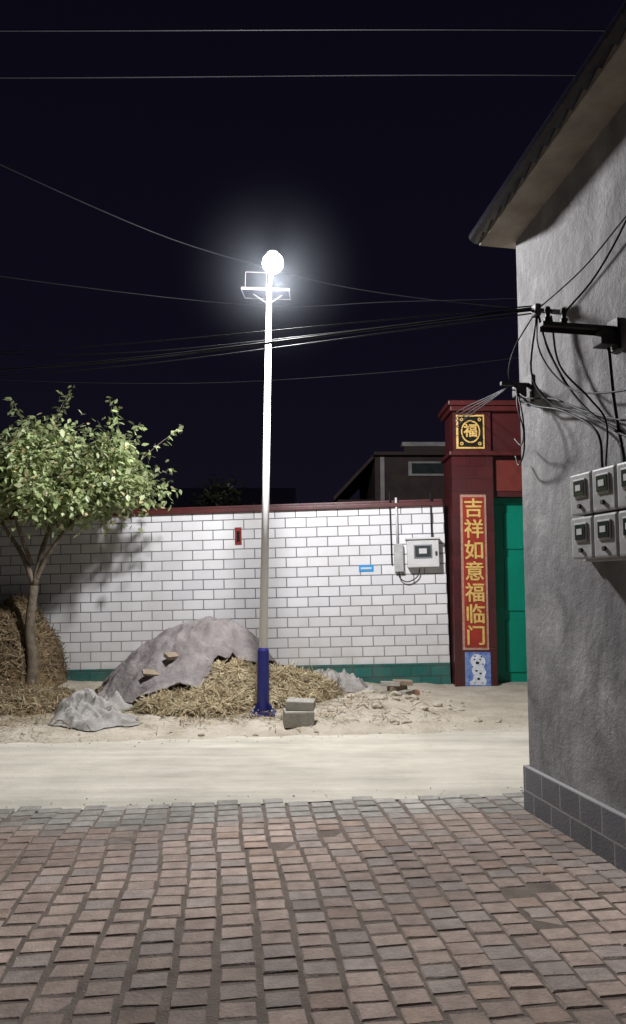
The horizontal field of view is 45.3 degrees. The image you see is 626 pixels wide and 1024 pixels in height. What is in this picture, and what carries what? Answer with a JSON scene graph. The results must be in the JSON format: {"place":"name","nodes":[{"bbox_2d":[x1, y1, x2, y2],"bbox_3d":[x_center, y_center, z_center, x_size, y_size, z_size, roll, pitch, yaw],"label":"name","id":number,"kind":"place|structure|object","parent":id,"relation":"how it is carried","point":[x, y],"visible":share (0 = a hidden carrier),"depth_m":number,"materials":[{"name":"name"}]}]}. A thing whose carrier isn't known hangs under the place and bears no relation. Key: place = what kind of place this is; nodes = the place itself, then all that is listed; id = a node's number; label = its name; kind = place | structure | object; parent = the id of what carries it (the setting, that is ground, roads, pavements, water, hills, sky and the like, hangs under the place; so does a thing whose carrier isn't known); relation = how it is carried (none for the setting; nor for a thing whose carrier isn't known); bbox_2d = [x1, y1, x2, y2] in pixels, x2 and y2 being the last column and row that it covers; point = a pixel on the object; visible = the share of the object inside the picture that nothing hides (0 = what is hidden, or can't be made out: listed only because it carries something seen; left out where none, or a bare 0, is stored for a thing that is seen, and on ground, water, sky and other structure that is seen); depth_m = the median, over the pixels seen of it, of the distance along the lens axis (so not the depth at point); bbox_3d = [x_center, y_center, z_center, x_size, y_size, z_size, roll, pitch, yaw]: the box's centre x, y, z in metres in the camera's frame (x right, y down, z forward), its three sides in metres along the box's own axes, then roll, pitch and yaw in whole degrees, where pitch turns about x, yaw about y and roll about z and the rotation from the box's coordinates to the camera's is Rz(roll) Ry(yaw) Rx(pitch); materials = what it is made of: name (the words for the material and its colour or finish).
{"place":"outdoors","nodes":[
{"label":"outdoors","id":0,"kind":"place"},
{"bbox_2d":[2,488,295,512],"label":"village house","id":1,"kind":"structure","parent":0,"point":[188,498],"depth_m":20.71,"materials":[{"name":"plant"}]},
{"bbox_2d":[35,797,485,812],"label":"ground","id":2,"kind":"structure","parent":0,"point":[315,802],"depth_m":5.55,"materials":[{"name":"grey concrete"}]},
{"bbox_2d":[32,465,254,509],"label":"distant trees","id":3,"kind":"object","parent":2,"relation":"on","point":[220,500],"visible":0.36,"depth_m":17.52,"materials":[{"name":"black plant"}]},
{"bbox_2d":[0,506,449,669],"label":"white tiled wall","id":4,"kind":"structure","parent":2,"relation":"on","point":[117,596],"depth_m":11.98,"materials":[{"name":"tile"}]},
{"bbox_2d":[4,501,442,519],"bbox_3d":[-5.913,0.139,12.524,16.000,0.070,0.340,-2,-5,4],"label":"cap","id":5,"kind":"object","parent":4,"relation":"on","point":[300,508],"visible":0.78,"depth_m":11.99,"materials":[{"name":"red tile"}]},
{"bbox_2d":[8,499,442,515],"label":"cap ridge","id":6,"kind":"structure","parent":5,"relation":"on","point":[298,504],"depth_m":12.08,"materials":[{"name":"red tile"}]},
{"bbox_2d":[235,527,241,544],"bbox_3d":[-1.200,0.387,12.042,0.110,0.280,0.010,-2,-5,4],"label":"red notice","id":7,"kind":"object","parent":4,"relation":"attached to","point":[238,535],"visible":1,"depth_m":12.04,"materials":[{"name":"red paper"}]},
{"bbox_2d":[66,662,450,683],"bbox_3d":[-5.847,3.018,12.117,16.017,1.279,0.025,0,-5,4],"label":"base band","id":8,"kind":"object","parent":4,"relation":"attached to","point":[436,673],"visible":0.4,"depth_m":11.67,"materials":[{"name":"teal tile"}]},
{"bbox_2d":[359,565,373,571],"bbox_3d":[0.840,0.888,11.850,0.230,0.100,0.015,-2,-5,4],"label":"blue number plate","id":9,"kind":"object","parent":4,"relation":"attached to","point":[362,568],"visible":1,"depth_m":11.85,"materials":[{"name":"plastic"}]},
{"bbox_2d":[389,492,439,581],"bbox_3d":[1.594,0.376,11.757,0.760,1.439,0.188,-2,-5,4],"label":"electric meter box","id":10,"kind":"object","parent":4,"relation":"attached to","point":[422,551],"visible":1,"depth_m":11.67,"materials":[{"name":"plastic"}]},
{"bbox_2d":[414,544,431,557],"bbox_3d":[1.705,0.611,11.656,0.280,0.210,0.011,-2,-5,4],"label":"window frame","id":11,"kind":"structure","parent":10,"relation":"in","point":[425,544],"depth_m":11.65,"materials":[{"name":"metal"}]},
{"bbox_2d":[415,546,430,556],"bbox_3d":[1.704,0.610,11.648,0.240,0.170,0.005,-2,-5,4],"label":"window","id":12,"kind":"structure","parent":10,"relation":"in","point":[428,554],"depth_m":11.64,"materials":[{"name":"grey glass"}]},
{"bbox_2d":[0,680,527,743],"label":"dirt verge","id":13,"kind":"structure","parent":2,"relation":"on","point":[507,705],"depth_m":8.39,"materials":[{"name":"beige soil"}]},
{"bbox_2d":[0,592,70,686],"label":"straw stack","id":14,"kind":"object","parent":13,"relation":"on","point":[52,670],"visible":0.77,"depth_m":11.04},
{"bbox_2d":[0,385,183,685],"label":"roadside tree","id":15,"kind":"object","parent":13,"relation":"on","point":[97,489],"visible":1,"depth_m":10.53,"materials":[{"name":"green plant"}]},
{"bbox_2d":[54,688,132,716],"bbox_3d":[-2.656,2.245,8.894,0.960,0.302,0.874,-3,-6,28],"label":"crumpled sack","id":16,"kind":"object","parent":13,"relation":"on","point":[84,699],"visible":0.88,"depth_m":8.77,"materials":[{"name":"grey fabric"}]},
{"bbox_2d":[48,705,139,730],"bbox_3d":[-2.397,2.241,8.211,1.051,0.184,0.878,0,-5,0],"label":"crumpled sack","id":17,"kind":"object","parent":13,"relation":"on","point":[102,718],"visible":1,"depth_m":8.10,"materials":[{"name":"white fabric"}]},
{"bbox_2d":[94,616,308,703],"bbox_3d":[-1.535,1.956,10.050,2.990,1.114,2.293,0,-5,0],"label":"tarpaulin","id":18,"kind":"object","parent":13,"relation":"on","point":[193,644],"visible":0.89,"depth_m":9.59,"materials":[{"name":"fabric"}]},
{"bbox_2d":[142,652,178,675],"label":"broken bricks","id":19,"kind":"object","parent":18,"relation":"on","point":[167,656],"visible":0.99,"depth_m":9.37,"materials":[{"name":"brown brick"}]},
{"bbox_2d":[95,651,348,719],"bbox_3d":[-1.300,2.035,9.954,3.600,1.198,3.000,0,-5,0],"label":"straw heap","id":20,"kind":"object","parent":13,"relation":"on","point":[229,688],"visible":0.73,"depth_m":9.20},
{"bbox_2d":[0,680,450,743],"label":"scattered straw","id":21,"kind":"object","parent":13,"relation":"on","point":[22,699],"visible":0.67,"depth_m":8.95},
{"bbox_2d":[10,689,509,735],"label":"stones","id":22,"kind":"object","parent":13,"relation":"on","point":[375,705],"visible":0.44,"depth_m":9.09,"materials":[{"name":"beige stone"}]},
{"bbox_2d":[241,250,290,718],"bbox_3d":[-0.573,-0.275,8.575,0.586,5.442,1.372,0,-5,0],"label":"solar street lamp","id":23,"kind":"object","parent":13,"relation":"on","point":[272,262],"visible":0.91,"depth_m":8.92,"materials":[{"name":"white metal"}]},
{"bbox_2d":[313,668,378,692],"bbox_3d":[0.279,2.362,10.412,1.250,0.399,0.657,0,-5,0],"label":"crumpled sack","id":24,"kind":"object","parent":13,"relation":"on","point":[352,682],"visible":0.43,"depth_m":10.29,"materials":[{"name":"grey fabric"}]},
{"bbox_2d":[380,679,419,694],"bbox_3d":[1.182,2.388,10.169,0.546,0.225,0.373,0,-5,0],"label":"brick pile","id":25,"kind":"object","parent":13,"relation":"on","point":[400,685],"visible":0.78,"depth_m":10.17,"materials":[{"name":"brick"}]},
{"bbox_2d":[337,500,373,501],"bbox_3d":[1.045,1.761,21.027,0.890,3.600,5.800,0,-5,0],"label":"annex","id":26,"kind":"object","parent":2,"relation":"on","point":[352,500],"visible":0.14,"depth_m":18.30,"materials":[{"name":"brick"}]},
{"bbox_2d":[438,400,526,686],"bbox_3d":[4.190,0.553,11.955,4.180,4.520,0.990,0,-5,0],"label":"red gateway","id":27,"kind":"object","parent":2,"relation":"on","point":[492,471],"visible":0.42,"depth_m":11.76,"materials":[{"name":"red tile"}]},
{"bbox_2d":[0,28,605,435],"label":"overhead wires","id":28,"kind":"object","parent":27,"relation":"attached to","point":[514,310],"visible":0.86,"depth_m":7.46,"materials":[{"name":"rubber"}]},
{"bbox_2d":[456,415,484,448],"bbox_3d":[2.460,-1.255,11.736,0.440,0.540,0.038,0,-5,0],"label":"blessing medallion tile","id":29,"kind":"object","parent":27,"relation":"attached to","point":[472,436],"visible":0.99,"depth_m":11.72,"materials":[{"name":"gold metal"}]},
{"bbox_2d":[460,495,488,649],"bbox_3d":[2.480,0.915,11.529,0.400,2.380,0.028,0,-5,0],"label":"couplet banner","id":30,"kind":"object","parent":27,"relation":"attached to","point":[475,618],"visible":1,"depth_m":11.52,"materials":[{"name":"tile"}]},
{"bbox_2d":[465,652,490,685],"bbox_3d":[2.505,2.384,11.398,0.390,0.510,0.016,0,-5,0],"label":"guardian lion tile","id":31,"kind":"object","parent":27,"relation":"attached to","point":[477,668],"visible":1,"depth_m":11.39,"materials":[{"name":"blue tile"}]},
{"bbox_2d":[494,505,526,681],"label":"gate","id":32,"kind":"structure","parent":27,"relation":"in","point":[502,615],"depth_m":11.84,"materials":[{"name":"teal paint"}]},
{"bbox_2d":[503,513,523,548],"bbox_3d":[3.525,0.299,11.923,1.000,0.580,0.019,0,-5,0],"label":"door panel","id":33,"kind":"structure","parent":27,"relation":"in","point":[512,522],"depth_m":11.91,"materials":[{"name":"teal paint"}]},
{"bbox_2d":[504,557,524,610],"bbox_3d":[3.525,1.130,11.846,1.000,0.850,0.019,0,-5,0],"label":"door panel","id":34,"kind":"structure","parent":27,"relation":"in","point":[513,566],"depth_m":11.84,"materials":[{"name":"teal paint"}]},
{"bbox_2d":[506,620,526,671],"bbox_3d":[3.525,2.101,11.755,1.000,0.800,0.019,0,-5,0],"label":"door panel","id":35,"kind":"structure","parent":27,"relation":"in","point":[516,654],"depth_m":11.74,"materials":[{"name":"teal paint"}]},
{"bbox_2d":[516,102,625,814],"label":"gable wall","id":36,"kind":"structure","parent":2,"relation":"on","point":[575,611],"depth_m":4.73,"materials":[{"name":"grey paint"}]},
{"bbox_2d":[500,374,533,404],"bbox_3d":[1.431,-0.871,5.311,0.218,0.200,0.110,1,-5,-11],"label":"cable bracket","id":37,"kind":"object","parent":36,"relation":"attached to","point":[525,388],"visible":0.93,"depth_m":5.29,"materials":[{"name":"metal"}]},
{"bbox_2d":[531,303,551,317],"bbox_3d":[1.538,-1.348,5.038,0.128,0.080,0.070,1,-5,-11],"label":"cable bracket","id":38,"kind":"object","parent":36,"relation":"attached to","point":[537,309],"visible":0.87,"depth_m":5.01,"materials":[{"name":"metal"}]},
{"bbox_2d":[479,31,625,248],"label":"roof slab","id":39,"kind":"structure","parent":36,"relation":"on","point":[601,101],"depth_m":4.64,"materials":[{"name":"grey concrete"}]},
{"bbox_2d":[469,0,625,243],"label":"rake tiles","id":40,"kind":"object","parent":39,"relation":"attached to","point":[611,37],"visible":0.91,"depth_m":4.44,"materials":[{"name":"grey tile"}]},
{"bbox_2d":[508,215,625,467],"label":"service cables","id":41,"kind":"object","parent":36,"relation":"attached to","point":[618,431],"visible":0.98,"depth_m":4.46,"materials":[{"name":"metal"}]},
{"bbox_2d":[523,765,625,872],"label":"plinth","id":42,"kind":"structure","parent":36,"relation":"attached to","point":[595,826],"depth_m":4.55,"materials":[{"name":"grey tile"}]},
{"bbox_2d":[539,306,620,352],"bbox_3d":[1.512,-1.043,4.273,0.458,0.230,0.100,1,-5,-11],"label":"cable bracket","id":43,"kind":"object","parent":36,"relation":"attached to","point":[606,336],"visible":1,"depth_m":4.26,"materials":[{"name":"metal"}]},
{"bbox_2d":[570,462,625,561],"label":"meter cabinet","id":44,"kind":"object","parent":36,"relation":"attached to","point":[598,500],"visible":1,"depth_m":4.21,"materials":[{"name":"plastic"}]},
{"bbox_2d":[573,480,583,496],"bbox_3d":[1.560,-0.138,4.416,0.003,0.090,0.105,1,-5,-11],"label":"window","id":45,"kind":"structure","parent":44,"relation":"in","point":[578,493],"depth_m":4.41,"materials":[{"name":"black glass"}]},
{"bbox_2d":[574,524,584,539],"bbox_3d":[1.560,0.118,4.392,0.003,0.090,0.105,1,-5,-11],"label":"window","id":46,"kind":"structure","parent":44,"relation":"in","point":[582,526],"depth_m":4.38,"materials":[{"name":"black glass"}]},
{"bbox_2d":[596,474,606,491],"bbox_3d":[1.606,-0.160,4.181,0.004,0.090,0.105,1,-5,-11],"label":"window","id":47,"kind":"structure","parent":44,"relation":"in","point":[598,488],"depth_m":4.18,"materials":[{"name":"black glass"}]},
{"bbox_2d":[597,521,608,537],"bbox_3d":[1.606,0.097,4.157,0.004,0.090,0.105,1,-5,-11],"label":"window","id":48,"kind":"structure","parent":44,"relation":"in","point":[603,523],"depth_m":4.15,"materials":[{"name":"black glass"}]},
{"bbox_2d":[621,469,625,486],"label":"window","id":49,"kind":"structure","parent":44,"relation":"in","point":[623,483],"depth_m":3.98,"materials":[{"name":"black glass"}]},
{"bbox_2d":[623,518,625,535],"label":"window","id":50,"kind":"structure","parent":44,"relation":"in","point":[624,519],"depth_m":3.96,"materials":[{"name":"black glass"}]},
{"bbox_2d":[0,728,528,812],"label":"concrete road","id":51,"kind":"structure","parent":0,"point":[484,763],"depth_m":6.42,"materials":[{"name":"beige concrete"}]},
{"bbox_2d":[6,729,521,806],"bbox_3d":[-0.454,2.212,6.683,7.364,0.011,2.885,1,-5,-6],"label":"road grit","id":52,"kind":"object","parent":51,"relation":"on","point":[257,741],"visible":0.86,"depth_m":7.47,"materials":[{"name":"beige gravel"}]},
{"bbox_2d":[0,0,624,503],"label":"sky","id":53,"kind":"structure","parent":0,"point":[382,184],"materials":[{"name":"black"}]},
{"bbox_2d":[0,790,625,1023],"bbox_3d":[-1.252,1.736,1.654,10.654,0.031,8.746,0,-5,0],"label":"brick paving","id":54,"kind":"structure","parent":0,"point":[465,950],"depth_m":3.58,"materials":[{"name":"brown brick"}]},
{"bbox_2d":[360,457,444,536],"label":"walls","id":55,"kind":"structure","parent":0,"point":[400,484],"depth_m":18.15,"materials":[{"name":"concrete"}]},
{"bbox_2d":[333,455,374,501],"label":"roof","id":56,"kind":"structure","parent":55,"relation":"attached to","point":[349,488],"depth_m":19.05,"materials":[{"name":"brick"}]},
{"bbox_2d":[380,457,384,500],"bbox_3d":[1.670,-0.524,18.067,0.100,1.600,0.080,0,-5,0],"label":"downpipe","id":57,"kind":"object","parent":55,"relation":"attached to","point":[382,485],"visible":0.64,"depth_m":18.05,"materials":[{"name":"grey metal"}]},
{"bbox_2d":[359,452,444,488],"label":"roof slab","id":58,"kind":"structure","parent":55,"relation":"on","point":[408,454],"depth_m":17.91,"materials":[{"name":"concrete"}]},
{"bbox_2d":[403,446,444,451],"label":"parapet","id":59,"kind":"structure","parent":58,"relation":"on","point":[423,448],"depth_m":18.12,"materials":[{"name":"concrete"}]},
{"bbox_2d":[401,442,444,447],"bbox_3d":[3.350,-1.624,18.230,2.400,0.100,0.300,0,-5,0],"label":"coping","id":60,"kind":"object","parent":59,"relation":"on","point":[403,444],"visible":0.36,"depth_m":18.08,"materials":[{"name":"grey concrete"}]},
{"bbox_2d":[408,461,443,475],"bbox_3d":[2.900,-1.045,18.136,1.200,0.350,0.060,0,-5,0],"label":"window frame","id":61,"kind":"object","parent":55,"relation":"attached to","point":[410,468],"visible":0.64,"depth_m":18.10,"materials":[{"name":"grey metal"}]},
{"bbox_2d":[412,463,443,473],"bbox_3d":[2.900,-1.049,18.090,1.040,0.250,0.028,0,-5,0],"label":"window","id":62,"kind":"structure","parent":61,"relation":"in","point":[427,468],"depth_m":18.07,"materials":[{"name":"black glass"}]}
]}

